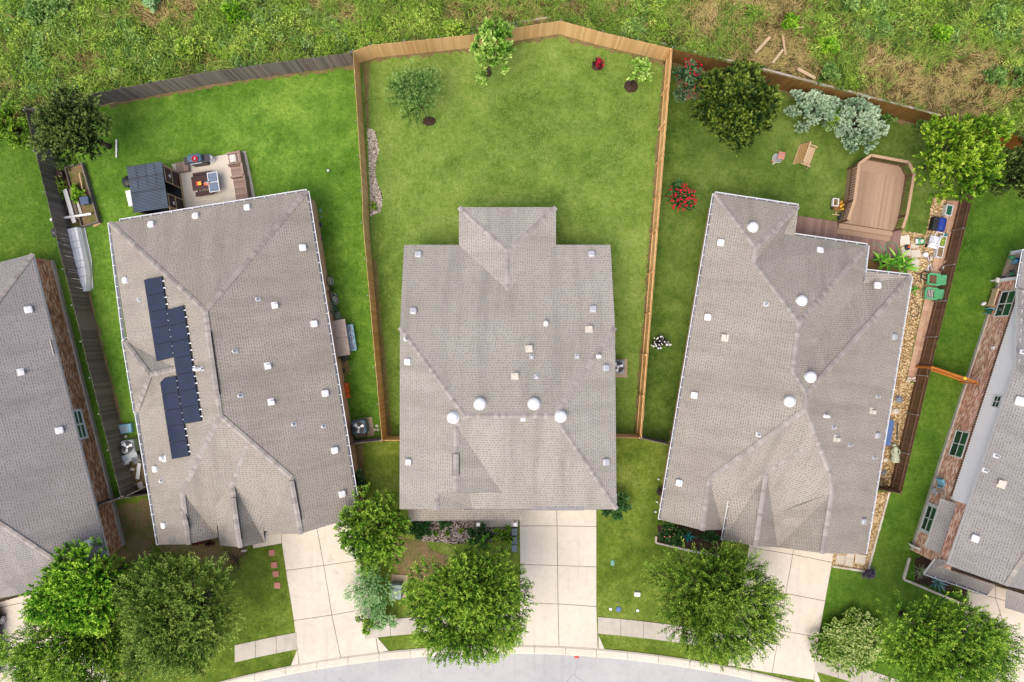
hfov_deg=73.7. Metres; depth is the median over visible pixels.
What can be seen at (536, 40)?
soil
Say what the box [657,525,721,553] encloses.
soil
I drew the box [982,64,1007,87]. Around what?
meadow bush
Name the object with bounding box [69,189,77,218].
plank
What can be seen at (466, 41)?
fence
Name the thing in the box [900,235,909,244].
flagstone
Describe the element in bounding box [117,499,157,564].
soil
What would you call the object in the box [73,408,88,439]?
window
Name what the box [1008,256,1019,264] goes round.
toy set
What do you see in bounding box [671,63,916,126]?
soil
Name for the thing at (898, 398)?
rock
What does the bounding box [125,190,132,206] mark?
storage box
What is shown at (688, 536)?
agave
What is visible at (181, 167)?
slatted bench
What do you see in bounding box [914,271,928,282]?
garden hose
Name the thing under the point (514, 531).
stepping stone
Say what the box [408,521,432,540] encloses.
shrub
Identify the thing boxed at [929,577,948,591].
agave
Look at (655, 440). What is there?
fence
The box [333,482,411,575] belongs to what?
elm tree
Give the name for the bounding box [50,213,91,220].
beam
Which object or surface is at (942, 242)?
planter
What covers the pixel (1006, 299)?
window
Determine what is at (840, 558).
flagstone
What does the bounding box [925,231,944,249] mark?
metal trolley
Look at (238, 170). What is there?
slatted bench
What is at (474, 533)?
shrub
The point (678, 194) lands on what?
rose bush
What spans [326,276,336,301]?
bicycle
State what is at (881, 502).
gravel
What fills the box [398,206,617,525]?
house
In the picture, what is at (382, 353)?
soil
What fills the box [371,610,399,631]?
variegated shrub
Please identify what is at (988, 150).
lime tree
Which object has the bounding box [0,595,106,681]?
driveway
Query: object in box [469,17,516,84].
tree
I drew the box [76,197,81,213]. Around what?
plank
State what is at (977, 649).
elm tree
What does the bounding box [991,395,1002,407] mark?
window
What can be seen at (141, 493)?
fence
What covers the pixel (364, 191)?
fence
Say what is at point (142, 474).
soil
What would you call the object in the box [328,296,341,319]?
bicycle
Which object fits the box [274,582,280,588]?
paver
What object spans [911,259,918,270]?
flagstone
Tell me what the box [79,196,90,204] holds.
storage crate
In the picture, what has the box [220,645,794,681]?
kerb
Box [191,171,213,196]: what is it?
picnic table
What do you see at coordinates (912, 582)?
edging
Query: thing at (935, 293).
garden chair
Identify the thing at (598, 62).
red shrub
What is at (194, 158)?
red bowl
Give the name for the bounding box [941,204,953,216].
planter
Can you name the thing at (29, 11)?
meadow bush
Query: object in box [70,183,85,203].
vegetable plant
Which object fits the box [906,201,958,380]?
brick path
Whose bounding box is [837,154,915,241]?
deck
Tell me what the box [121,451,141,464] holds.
scrap metal
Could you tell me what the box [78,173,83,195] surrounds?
plank
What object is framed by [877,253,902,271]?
banana plant
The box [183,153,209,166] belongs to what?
barbecue grill
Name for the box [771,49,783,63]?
plank
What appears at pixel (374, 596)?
juniper shrub
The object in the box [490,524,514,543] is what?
shrub
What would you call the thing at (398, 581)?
utility box
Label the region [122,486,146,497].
gate
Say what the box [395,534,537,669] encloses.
elm tree
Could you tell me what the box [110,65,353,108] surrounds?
soil
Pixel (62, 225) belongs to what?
fence
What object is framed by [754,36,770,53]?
plank
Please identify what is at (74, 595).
maple tree
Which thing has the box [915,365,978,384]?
gate
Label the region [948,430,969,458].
window
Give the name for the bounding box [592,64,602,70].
mulch ring
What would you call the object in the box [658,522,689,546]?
rose bush
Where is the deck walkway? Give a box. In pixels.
[795,216,901,262]
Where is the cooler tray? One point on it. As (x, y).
(126, 428)
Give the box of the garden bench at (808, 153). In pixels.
[793,141,817,168]
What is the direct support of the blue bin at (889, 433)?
on the gravel at (903, 364)
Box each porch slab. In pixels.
[253,534,281,547]
[479,520,517,526]
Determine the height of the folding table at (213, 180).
0.780 m
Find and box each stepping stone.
[511,544,517,551]
[512,528,516,534]
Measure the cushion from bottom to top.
0.160 m
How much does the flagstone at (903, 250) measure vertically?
0.070 m
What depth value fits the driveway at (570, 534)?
44.36 m
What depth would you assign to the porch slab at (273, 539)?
44.28 m
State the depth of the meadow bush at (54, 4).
43.65 m
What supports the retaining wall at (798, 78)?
on the meadow
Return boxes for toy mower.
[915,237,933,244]
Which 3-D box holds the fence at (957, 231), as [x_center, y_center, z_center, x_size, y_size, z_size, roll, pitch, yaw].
[27.215,-1.875,43.680,0.274,1.440,23.689,13,90,0]
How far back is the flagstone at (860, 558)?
44.34 m
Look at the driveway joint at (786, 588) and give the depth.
44.39 m
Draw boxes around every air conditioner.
[121,438,139,453]
[351,417,374,437]
[615,359,626,376]
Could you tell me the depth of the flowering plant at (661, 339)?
43.84 m
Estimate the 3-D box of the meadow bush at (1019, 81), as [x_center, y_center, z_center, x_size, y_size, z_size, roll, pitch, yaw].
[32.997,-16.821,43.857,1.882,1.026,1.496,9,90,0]
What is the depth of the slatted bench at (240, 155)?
43.80 m
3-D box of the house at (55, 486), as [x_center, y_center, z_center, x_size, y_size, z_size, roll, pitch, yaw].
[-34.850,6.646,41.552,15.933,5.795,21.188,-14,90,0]
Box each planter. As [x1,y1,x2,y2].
[64,162,101,227]
[831,198,838,206]
[932,246,944,258]
[937,235,946,246]
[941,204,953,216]
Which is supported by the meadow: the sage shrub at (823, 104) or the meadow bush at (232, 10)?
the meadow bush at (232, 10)
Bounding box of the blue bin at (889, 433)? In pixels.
[885,420,894,445]
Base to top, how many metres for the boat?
0.551 m
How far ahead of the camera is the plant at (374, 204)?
44.08 m
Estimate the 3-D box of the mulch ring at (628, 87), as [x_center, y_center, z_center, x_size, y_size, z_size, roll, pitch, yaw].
[7.740,-16.559,44.350,0.946,0.101,0.877,0,90,0]
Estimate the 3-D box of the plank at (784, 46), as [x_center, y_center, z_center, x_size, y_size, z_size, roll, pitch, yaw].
[17.528,-19.073,43.980,0.140,0.050,1.315,-9,90,0]
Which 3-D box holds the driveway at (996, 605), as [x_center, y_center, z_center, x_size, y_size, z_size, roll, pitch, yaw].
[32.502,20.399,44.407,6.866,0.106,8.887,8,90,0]
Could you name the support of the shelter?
on the lawn at (112, 349)
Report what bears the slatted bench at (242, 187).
on the patio
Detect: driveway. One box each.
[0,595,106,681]
[281,521,387,665]
[515,510,603,650]
[728,545,832,681]
[959,586,1023,681]
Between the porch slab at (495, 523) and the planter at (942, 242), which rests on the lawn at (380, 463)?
the porch slab at (495, 523)
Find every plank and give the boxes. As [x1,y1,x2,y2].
[63,189,75,222]
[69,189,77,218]
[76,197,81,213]
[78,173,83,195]
[135,463,141,478]
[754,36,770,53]
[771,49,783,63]
[781,35,786,54]
[797,67,815,79]
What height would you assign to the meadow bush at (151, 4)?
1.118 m
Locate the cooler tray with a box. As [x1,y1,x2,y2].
[118,423,133,433]
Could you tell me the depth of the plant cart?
44.07 m
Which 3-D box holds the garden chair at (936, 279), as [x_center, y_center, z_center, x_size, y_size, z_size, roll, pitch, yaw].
[27.213,-3.944,43.932,1.070,0.838,0.790,6,90,0]
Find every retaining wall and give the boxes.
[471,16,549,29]
[621,32,940,115]
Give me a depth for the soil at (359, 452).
44.39 m
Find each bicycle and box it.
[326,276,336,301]
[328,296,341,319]
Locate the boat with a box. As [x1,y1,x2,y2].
[60,227,92,291]
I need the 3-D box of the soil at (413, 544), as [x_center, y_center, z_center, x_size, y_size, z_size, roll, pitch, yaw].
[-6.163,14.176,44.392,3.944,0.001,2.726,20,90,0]
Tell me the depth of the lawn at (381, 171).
44.40 m
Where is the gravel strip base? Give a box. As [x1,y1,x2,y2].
[832,492,886,568]
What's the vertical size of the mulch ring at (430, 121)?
0.105 m
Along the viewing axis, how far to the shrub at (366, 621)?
43.67 m
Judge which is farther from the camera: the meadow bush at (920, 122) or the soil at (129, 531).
the soil at (129, 531)
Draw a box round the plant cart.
[830,200,844,214]
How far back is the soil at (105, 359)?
44.39 m
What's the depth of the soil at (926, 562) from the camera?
44.39 m
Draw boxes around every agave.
[684,532,696,542]
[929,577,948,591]
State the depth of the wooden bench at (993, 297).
43.83 m
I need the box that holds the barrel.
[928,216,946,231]
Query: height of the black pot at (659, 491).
0.540 m
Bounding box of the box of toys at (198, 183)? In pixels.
[196,181,201,185]
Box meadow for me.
[0,0,1023,135]
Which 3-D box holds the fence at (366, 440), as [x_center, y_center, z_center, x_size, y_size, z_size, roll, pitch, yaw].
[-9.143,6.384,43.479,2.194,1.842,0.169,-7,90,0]
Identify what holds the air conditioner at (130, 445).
on the lawn at (112, 349)
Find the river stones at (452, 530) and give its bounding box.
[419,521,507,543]
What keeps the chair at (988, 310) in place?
on the lawn at (866, 600)
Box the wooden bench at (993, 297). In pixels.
[985,288,1001,306]
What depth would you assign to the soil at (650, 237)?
44.39 m
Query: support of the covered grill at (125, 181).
on the lawn at (112, 349)
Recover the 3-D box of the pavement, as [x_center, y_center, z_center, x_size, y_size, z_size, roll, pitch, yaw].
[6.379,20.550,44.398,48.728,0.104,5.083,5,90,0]
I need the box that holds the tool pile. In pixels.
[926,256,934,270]
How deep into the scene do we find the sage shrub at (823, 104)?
42.92 m
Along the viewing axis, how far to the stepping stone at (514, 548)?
44.34 m
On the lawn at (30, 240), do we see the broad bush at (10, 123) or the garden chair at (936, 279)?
the broad bush at (10, 123)
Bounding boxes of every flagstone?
[836,554,845,564]
[844,556,853,566]
[855,554,865,563]
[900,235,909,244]
[901,247,910,255]
[911,243,918,248]
[911,250,920,257]
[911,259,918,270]
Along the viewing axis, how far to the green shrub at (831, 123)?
43.04 m
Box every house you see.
[0,253,125,597]
[107,189,362,547]
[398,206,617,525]
[658,191,912,553]
[908,249,1023,612]
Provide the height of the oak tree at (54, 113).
5.756 m
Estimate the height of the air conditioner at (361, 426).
0.980 m
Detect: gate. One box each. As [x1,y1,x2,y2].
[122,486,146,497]
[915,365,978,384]
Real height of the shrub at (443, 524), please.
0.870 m
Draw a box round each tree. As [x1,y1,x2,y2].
[0,610,149,681]
[17,536,138,639]
[25,82,113,171]
[109,551,245,681]
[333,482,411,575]
[383,60,446,127]
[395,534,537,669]
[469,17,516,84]
[626,56,653,84]
[638,536,793,671]
[689,55,783,156]
[807,607,885,678]
[868,590,1023,681]
[912,112,1015,204]
[985,134,1023,200]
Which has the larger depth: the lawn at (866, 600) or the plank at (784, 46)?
the lawn at (866, 600)
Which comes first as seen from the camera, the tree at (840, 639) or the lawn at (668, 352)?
the tree at (840, 639)
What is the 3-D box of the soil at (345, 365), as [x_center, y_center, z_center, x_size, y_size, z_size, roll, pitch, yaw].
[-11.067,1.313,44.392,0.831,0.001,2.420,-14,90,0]
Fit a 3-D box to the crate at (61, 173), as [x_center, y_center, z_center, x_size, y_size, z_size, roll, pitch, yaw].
[-29.170,-10.748,44.133,0.400,0.535,0.500,-17,90,0]
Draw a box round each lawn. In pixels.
[0,121,883,681]
[0,122,130,497]
[51,67,381,453]
[360,36,663,435]
[641,65,965,441]
[817,146,1023,681]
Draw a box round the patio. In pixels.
[171,151,254,207]
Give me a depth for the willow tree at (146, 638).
38.84 m
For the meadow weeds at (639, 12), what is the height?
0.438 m
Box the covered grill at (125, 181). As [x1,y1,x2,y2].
[122,176,129,187]
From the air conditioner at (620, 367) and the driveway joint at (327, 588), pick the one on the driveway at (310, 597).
the driveway joint at (327, 588)
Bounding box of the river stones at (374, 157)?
[367,128,382,216]
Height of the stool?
0.440 m
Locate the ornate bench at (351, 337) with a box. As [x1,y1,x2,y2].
[346,324,357,350]
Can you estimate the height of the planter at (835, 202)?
0.200 m
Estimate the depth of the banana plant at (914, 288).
44.16 m
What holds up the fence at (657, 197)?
on the soil at (650, 237)
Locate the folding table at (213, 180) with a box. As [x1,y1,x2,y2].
[207,171,222,192]
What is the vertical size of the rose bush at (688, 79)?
1.962 m
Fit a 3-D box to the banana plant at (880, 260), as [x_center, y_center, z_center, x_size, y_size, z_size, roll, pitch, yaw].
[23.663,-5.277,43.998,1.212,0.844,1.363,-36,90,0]
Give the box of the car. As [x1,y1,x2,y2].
[0,612,5,671]
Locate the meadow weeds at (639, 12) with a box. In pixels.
[30,0,921,69]
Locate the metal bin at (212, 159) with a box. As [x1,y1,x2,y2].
[209,155,215,162]
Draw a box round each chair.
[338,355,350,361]
[921,287,944,299]
[924,273,946,285]
[983,308,995,314]
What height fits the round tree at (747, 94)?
5.934 m
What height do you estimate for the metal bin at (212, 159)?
0.690 m
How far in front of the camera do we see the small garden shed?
43.45 m
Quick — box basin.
[772,154,780,162]
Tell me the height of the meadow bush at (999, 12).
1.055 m
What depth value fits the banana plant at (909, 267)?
43.77 m
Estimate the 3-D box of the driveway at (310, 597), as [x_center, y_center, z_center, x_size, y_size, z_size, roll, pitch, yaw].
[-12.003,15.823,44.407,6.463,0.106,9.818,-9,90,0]
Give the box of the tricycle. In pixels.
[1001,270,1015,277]
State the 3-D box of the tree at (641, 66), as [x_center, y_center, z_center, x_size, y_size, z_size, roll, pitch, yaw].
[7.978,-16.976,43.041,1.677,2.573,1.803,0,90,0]
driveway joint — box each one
[0,592,31,675]
[282,530,377,657]
[519,510,597,648]
[734,547,829,670]
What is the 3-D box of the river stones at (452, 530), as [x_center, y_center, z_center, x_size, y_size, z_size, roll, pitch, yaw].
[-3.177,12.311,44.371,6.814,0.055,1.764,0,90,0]
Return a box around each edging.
[655,536,718,555]
[832,492,889,571]
[902,557,967,605]
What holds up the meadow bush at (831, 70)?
on the meadow
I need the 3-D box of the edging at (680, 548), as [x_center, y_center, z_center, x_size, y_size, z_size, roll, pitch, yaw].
[11.363,13.506,44.330,4.416,0.146,0.479,17,90,0]
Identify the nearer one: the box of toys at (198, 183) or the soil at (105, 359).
the box of toys at (198, 183)
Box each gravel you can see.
[832,492,886,569]
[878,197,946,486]
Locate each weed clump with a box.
[54,169,67,199]
[221,547,248,576]
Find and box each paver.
[269,550,274,555]
[271,562,277,567]
[272,570,278,576]
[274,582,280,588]
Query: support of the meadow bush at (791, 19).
on the meadow
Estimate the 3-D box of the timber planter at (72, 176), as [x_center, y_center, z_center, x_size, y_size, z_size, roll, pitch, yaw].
[-27.772,-9.447,44.200,1.180,0.400,4.000,-16,90,0]
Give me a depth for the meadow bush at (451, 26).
43.65 m
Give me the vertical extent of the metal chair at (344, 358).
0.947 m
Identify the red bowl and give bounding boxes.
[191,156,197,161]
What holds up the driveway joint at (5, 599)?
on the driveway at (13, 622)
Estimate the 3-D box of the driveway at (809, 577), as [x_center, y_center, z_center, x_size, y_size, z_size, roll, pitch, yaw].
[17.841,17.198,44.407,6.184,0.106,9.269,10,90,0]
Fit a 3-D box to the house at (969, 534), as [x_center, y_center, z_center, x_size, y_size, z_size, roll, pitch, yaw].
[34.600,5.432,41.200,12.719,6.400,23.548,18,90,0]
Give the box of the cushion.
[229,154,236,162]
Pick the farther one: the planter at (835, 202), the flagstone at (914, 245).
the flagstone at (914, 245)
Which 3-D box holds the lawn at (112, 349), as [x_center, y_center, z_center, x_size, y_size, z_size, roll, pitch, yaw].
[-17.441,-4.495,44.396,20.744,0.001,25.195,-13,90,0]
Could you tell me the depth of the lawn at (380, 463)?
44.40 m
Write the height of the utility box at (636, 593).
0.160 m
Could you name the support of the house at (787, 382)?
on the lawn at (380, 463)
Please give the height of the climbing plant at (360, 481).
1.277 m
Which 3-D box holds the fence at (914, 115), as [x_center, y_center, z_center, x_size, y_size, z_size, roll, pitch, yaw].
[19.854,-15.822,43.475,20.352,1.850,0.211,14,90,0]
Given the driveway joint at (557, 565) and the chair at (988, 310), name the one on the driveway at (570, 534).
the driveway joint at (557, 565)
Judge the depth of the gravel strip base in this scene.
44.39 m
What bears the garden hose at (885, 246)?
on the deck walkway
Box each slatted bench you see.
[175,161,190,172]
[226,150,245,164]
[228,162,247,178]
[233,174,251,199]
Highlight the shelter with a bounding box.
[127,161,185,214]
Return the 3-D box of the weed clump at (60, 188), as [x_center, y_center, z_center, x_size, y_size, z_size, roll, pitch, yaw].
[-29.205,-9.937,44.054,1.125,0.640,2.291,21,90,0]
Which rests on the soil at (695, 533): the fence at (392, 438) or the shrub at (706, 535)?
the shrub at (706, 535)
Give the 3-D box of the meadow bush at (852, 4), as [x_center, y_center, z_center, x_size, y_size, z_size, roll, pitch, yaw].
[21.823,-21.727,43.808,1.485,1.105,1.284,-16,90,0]
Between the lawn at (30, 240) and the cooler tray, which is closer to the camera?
the cooler tray
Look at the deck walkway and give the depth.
44.26 m
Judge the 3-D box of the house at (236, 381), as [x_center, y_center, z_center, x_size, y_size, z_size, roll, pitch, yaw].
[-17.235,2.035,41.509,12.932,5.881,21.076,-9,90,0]
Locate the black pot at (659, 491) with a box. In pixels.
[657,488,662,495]
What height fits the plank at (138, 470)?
0.050 m
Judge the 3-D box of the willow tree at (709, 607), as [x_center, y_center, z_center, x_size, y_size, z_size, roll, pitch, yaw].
[12.009,15.382,40.758,9.154,7.401,7.638,0,90,0]
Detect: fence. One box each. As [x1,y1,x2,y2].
[23,109,135,498]
[24,51,353,112]
[97,489,147,505]
[350,437,383,445]
[351,51,386,440]
[352,19,672,62]
[381,436,399,442]
[616,433,640,437]
[634,49,672,438]
[638,436,669,445]
[672,48,984,134]
[878,485,901,493]
[889,132,986,492]
[983,131,1022,148]
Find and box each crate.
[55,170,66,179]
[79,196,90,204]
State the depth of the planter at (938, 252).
44.00 m
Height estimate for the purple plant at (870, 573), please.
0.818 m
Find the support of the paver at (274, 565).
on the lawn at (380, 463)
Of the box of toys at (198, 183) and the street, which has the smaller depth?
the box of toys at (198, 183)
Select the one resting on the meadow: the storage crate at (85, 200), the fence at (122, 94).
the fence at (122, 94)
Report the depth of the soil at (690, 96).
44.39 m
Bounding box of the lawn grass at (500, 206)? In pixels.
[0,34,1023,670]
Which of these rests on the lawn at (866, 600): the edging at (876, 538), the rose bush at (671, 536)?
the edging at (876, 538)
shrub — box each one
[191,539,215,546]
[342,564,396,618]
[354,614,378,635]
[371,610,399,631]
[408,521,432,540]
[437,521,451,530]
[466,521,493,548]
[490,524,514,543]
[592,57,604,68]
[601,491,632,521]
[697,530,720,543]
[783,84,851,132]
[820,108,849,131]
[824,94,889,153]
[876,113,897,123]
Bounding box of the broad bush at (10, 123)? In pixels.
[0,101,29,150]
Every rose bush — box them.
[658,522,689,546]
[665,178,697,211]
[672,58,703,102]
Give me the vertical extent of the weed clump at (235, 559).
0.539 m
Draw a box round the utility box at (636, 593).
[634,591,639,596]
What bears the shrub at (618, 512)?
on the lawn at (380, 463)
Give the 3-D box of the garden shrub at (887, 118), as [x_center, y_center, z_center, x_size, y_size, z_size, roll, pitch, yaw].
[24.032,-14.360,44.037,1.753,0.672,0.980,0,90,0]
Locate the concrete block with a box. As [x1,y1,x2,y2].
[137,481,144,488]
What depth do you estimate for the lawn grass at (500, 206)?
44.37 m
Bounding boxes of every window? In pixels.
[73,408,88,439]
[918,502,937,534]
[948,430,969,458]
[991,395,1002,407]
[993,290,1015,316]
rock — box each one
[891,408,899,414]
[895,395,902,402]
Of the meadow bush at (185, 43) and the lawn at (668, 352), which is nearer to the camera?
the meadow bush at (185, 43)
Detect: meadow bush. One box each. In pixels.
[17,0,51,27]
[35,0,71,17]
[142,0,159,13]
[173,36,201,56]
[219,0,250,25]
[441,19,468,36]
[780,12,799,29]
[817,62,840,83]
[819,34,840,53]
[840,0,859,12]
[915,119,930,130]
[931,23,954,42]
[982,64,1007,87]
[988,3,1007,20]
[1012,65,1023,88]
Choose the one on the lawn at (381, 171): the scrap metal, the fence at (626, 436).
the fence at (626, 436)
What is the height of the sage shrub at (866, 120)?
2.226 m
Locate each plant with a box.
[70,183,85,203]
[355,468,366,497]
[370,200,376,209]
[651,336,670,348]
[861,567,875,579]
[872,251,890,270]
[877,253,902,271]
[886,246,910,272]
[895,255,921,272]
[911,285,919,296]
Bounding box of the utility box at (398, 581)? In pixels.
[390,574,407,599]
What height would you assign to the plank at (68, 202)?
0.040 m
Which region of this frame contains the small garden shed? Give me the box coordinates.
[331,319,350,356]
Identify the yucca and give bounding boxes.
[914,564,925,577]
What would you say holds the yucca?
on the soil at (926, 562)
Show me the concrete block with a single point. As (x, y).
(140, 484)
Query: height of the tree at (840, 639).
1.169 m
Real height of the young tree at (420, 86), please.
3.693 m
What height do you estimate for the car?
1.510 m
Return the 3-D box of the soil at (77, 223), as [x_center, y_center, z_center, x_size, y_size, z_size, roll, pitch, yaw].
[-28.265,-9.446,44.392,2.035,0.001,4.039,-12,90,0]
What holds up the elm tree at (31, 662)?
on the lawn at (380, 463)
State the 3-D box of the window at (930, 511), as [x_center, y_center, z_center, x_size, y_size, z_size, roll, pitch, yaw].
[26.642,11.345,43.622,0.092,1.373,1.959,18,90,0]
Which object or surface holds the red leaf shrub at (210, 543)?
on the soil at (177, 548)
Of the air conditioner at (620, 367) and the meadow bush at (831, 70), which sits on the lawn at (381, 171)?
the air conditioner at (620, 367)
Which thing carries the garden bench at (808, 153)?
on the lawn at (668, 352)
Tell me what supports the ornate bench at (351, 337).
on the lawn at (112, 349)
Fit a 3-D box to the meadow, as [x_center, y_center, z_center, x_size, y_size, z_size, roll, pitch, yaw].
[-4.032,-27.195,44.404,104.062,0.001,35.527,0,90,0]
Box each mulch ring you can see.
[422,117,435,125]
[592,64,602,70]
[624,80,637,92]
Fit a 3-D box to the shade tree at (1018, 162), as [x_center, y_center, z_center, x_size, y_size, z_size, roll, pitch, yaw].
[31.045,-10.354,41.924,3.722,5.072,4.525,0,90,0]
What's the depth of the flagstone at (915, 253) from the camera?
44.34 m
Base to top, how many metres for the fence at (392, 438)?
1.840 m
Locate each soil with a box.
[53,147,125,439]
[63,174,88,225]
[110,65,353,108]
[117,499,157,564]
[126,458,146,489]
[158,537,246,570]
[341,360,350,378]
[355,444,367,499]
[360,34,664,65]
[362,62,369,128]
[372,259,391,435]
[390,536,448,579]
[634,61,665,433]
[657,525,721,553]
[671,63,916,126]
[676,64,708,100]
[915,556,966,595]
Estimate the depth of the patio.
44.33 m
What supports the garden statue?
on the gravel at (903, 364)
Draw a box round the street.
[258,654,756,681]
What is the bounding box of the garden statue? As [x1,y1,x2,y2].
[890,443,900,462]
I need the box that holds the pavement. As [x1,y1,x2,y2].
[235,614,896,681]
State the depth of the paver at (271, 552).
44.34 m
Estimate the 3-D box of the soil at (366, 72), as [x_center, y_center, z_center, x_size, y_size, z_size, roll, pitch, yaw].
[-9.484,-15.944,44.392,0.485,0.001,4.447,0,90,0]
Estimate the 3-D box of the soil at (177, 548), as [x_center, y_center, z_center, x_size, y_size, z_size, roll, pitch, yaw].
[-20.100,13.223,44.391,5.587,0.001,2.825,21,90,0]
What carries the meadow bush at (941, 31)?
on the meadow
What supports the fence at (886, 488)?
on the lawn at (668, 352)
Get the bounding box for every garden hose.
[872,242,900,253]
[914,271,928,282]
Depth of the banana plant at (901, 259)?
43.75 m
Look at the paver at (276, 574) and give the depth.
44.34 m
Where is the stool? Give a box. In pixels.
[776,151,785,160]
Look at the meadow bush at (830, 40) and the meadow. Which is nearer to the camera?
the meadow bush at (830, 40)
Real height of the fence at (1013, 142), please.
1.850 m

